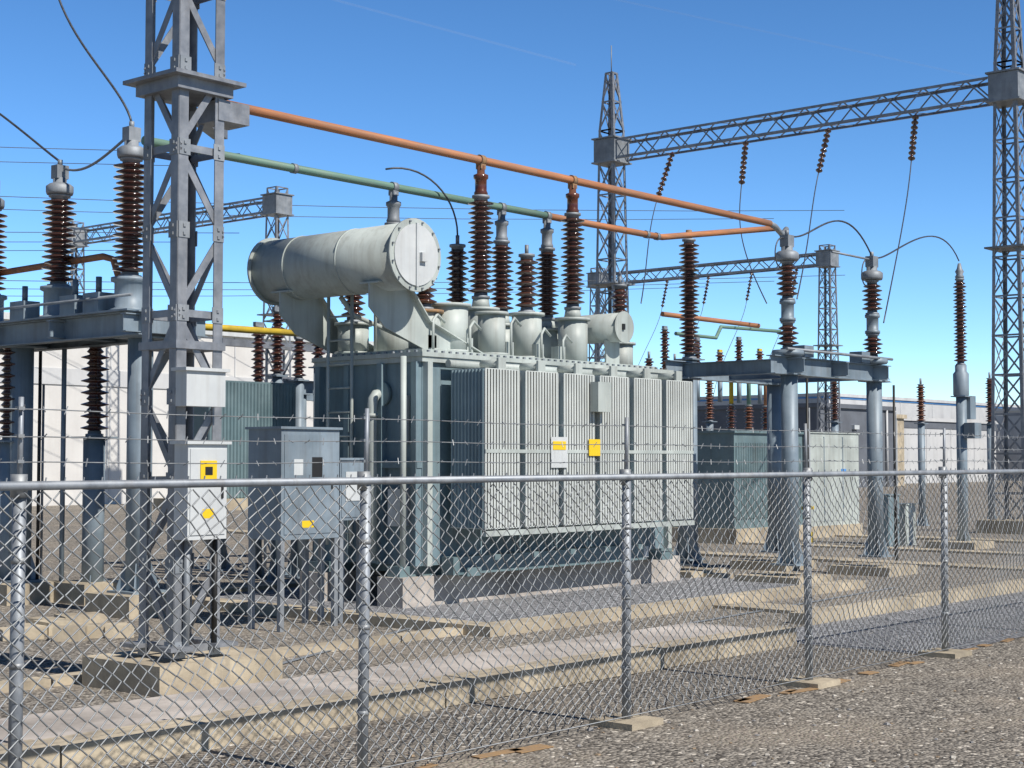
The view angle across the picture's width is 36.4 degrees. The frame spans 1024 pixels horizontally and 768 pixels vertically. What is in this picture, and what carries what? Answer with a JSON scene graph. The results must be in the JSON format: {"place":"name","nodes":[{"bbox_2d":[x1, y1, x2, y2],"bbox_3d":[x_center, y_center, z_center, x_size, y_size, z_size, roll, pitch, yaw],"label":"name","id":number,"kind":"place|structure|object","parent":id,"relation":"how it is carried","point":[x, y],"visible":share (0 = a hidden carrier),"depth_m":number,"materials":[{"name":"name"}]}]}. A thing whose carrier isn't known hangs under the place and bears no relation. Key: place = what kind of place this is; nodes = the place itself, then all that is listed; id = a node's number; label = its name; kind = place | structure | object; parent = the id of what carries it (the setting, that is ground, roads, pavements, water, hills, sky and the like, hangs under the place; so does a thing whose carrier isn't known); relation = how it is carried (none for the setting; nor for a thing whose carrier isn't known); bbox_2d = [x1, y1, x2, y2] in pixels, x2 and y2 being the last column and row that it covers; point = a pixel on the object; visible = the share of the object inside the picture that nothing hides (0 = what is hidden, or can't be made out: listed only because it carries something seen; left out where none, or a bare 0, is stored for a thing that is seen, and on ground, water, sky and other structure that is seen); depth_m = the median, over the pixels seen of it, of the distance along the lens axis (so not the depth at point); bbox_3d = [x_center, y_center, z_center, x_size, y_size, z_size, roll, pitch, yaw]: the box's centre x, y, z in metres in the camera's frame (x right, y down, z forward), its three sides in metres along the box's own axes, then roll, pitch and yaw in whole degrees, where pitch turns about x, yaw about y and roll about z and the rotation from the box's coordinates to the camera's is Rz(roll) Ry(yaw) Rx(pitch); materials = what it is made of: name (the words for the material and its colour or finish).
{"place":"outdoors","nodes":[
{"label":"outdoors","id":0,"kind":"place"},
{"bbox_2d":[0,480,1023,767],"bbox_3d":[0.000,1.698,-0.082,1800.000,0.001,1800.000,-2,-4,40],"label":"ground","id":1,"kind":"structure","parent":0,"point":[906,698],"depth_m":11.00,"materials":[{"name":"grey gravel"}]},
{"bbox_2d":[0,312,1021,505],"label":"buildings","id":2,"kind":"structure","parent":1,"relation":"on","point":[238,362],"depth_m":64.05,"materials":[{"name":"white"}]},
{"bbox_2d":[0,397,1023,767],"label":"chain link fence","id":3,"kind":"object","parent":1,"relation":"on","point":[18,485],"visible":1,"depth_m":8.85,"materials":[{"name":"metal"}]},
{"bbox_2d":[0,529,1023,767],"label":"concrete curbs","id":4,"kind":"structure","parent":1,"relation":"on","point":[59,726],"depth_m":12.47,"materials":[{"name":"beige concrete"}]},
{"bbox_2d":[0,0,363,631],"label":"switchgear","id":5,"kind":"object","parent":4,"relation":"on","point":[97,321],"visible":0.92,"depth_m":17.57,"materials":[{"name":"grey paint"}]},
{"bbox_2d":[141,100,788,339],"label":"busbars","id":6,"kind":"object","parent":5,"relation":"on","point":[547,216],"visible":0.82,"depth_m":20.20,"materials":[{"name":"orange metal"}]},
{"bbox_2d":[120,0,249,658],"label":"lattice mast with boxes","id":7,"kind":"object","parent":4,"relation":"on","point":[183,87],"visible":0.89,"depth_m":11.68,"materials":[{"name":"grey metal"}]},
{"bbox_2d":[153,165,694,577],"bbox_3d":[-0.380,-0.239,19.764,3.470,5.020,7.490,-2,-4,40],"label":"power transformer","id":8,"kind":"object","parent":4,"relation":"on","point":[426,356],"visible":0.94,"depth_m":18.29,"materials":[{"name":"paint"}]},
{"bbox_2d":[203,220,980,576],"bbox_3d":[3.938,0.161,27.576,8.537,5.734,16.973,-2,-4,40],"label":"switchgear","id":9,"kind":"object","parent":4,"relation":"on","point":[785,370],"visible":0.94,"depth_m":25.13,"materials":[{"name":"grey paint"}]},
{"bbox_2d":[0,0,1023,534],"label":"gantries","id":10,"kind":"object","parent":1,"relation":"on","point":[612,154],"visible":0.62,"depth_m":40.78,"materials":[{"name":"grey metal"}]},
{"bbox_2d":[35,306,996,663],"bbox_3d":[3.724,0.997,27.481,9.491,4.085,32.138,-2,-3,32],"label":"secondary equipment","id":11,"kind":"object","parent":1,"relation":"on","point":[277,346],"visible":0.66,"depth_m":22.46,"materials":[{"name":"grey paint"}]},
{"bbox_2d":[145,626,1023,767],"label":"loose stones","id":12,"kind":"object","parent":1,"relation":"on","point":[749,699],"visible":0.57,"depth_m":9.79,"materials":[{"name":"grey stone"}]},
{"bbox_2d":[197,577,1023,653],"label":"crushed stone beds","id":13,"kind":"object","parent":1,"relation":"on","point":[269,594],"visible":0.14,"depth_m":17.13,"materials":[{"name":"grey gravel"}]},
{"bbox_2d":[0,0,1023,404],"label":"sky","id":14,"kind":"structure","parent":0,"point":[521,82],"materials":[{"name":"blue"}]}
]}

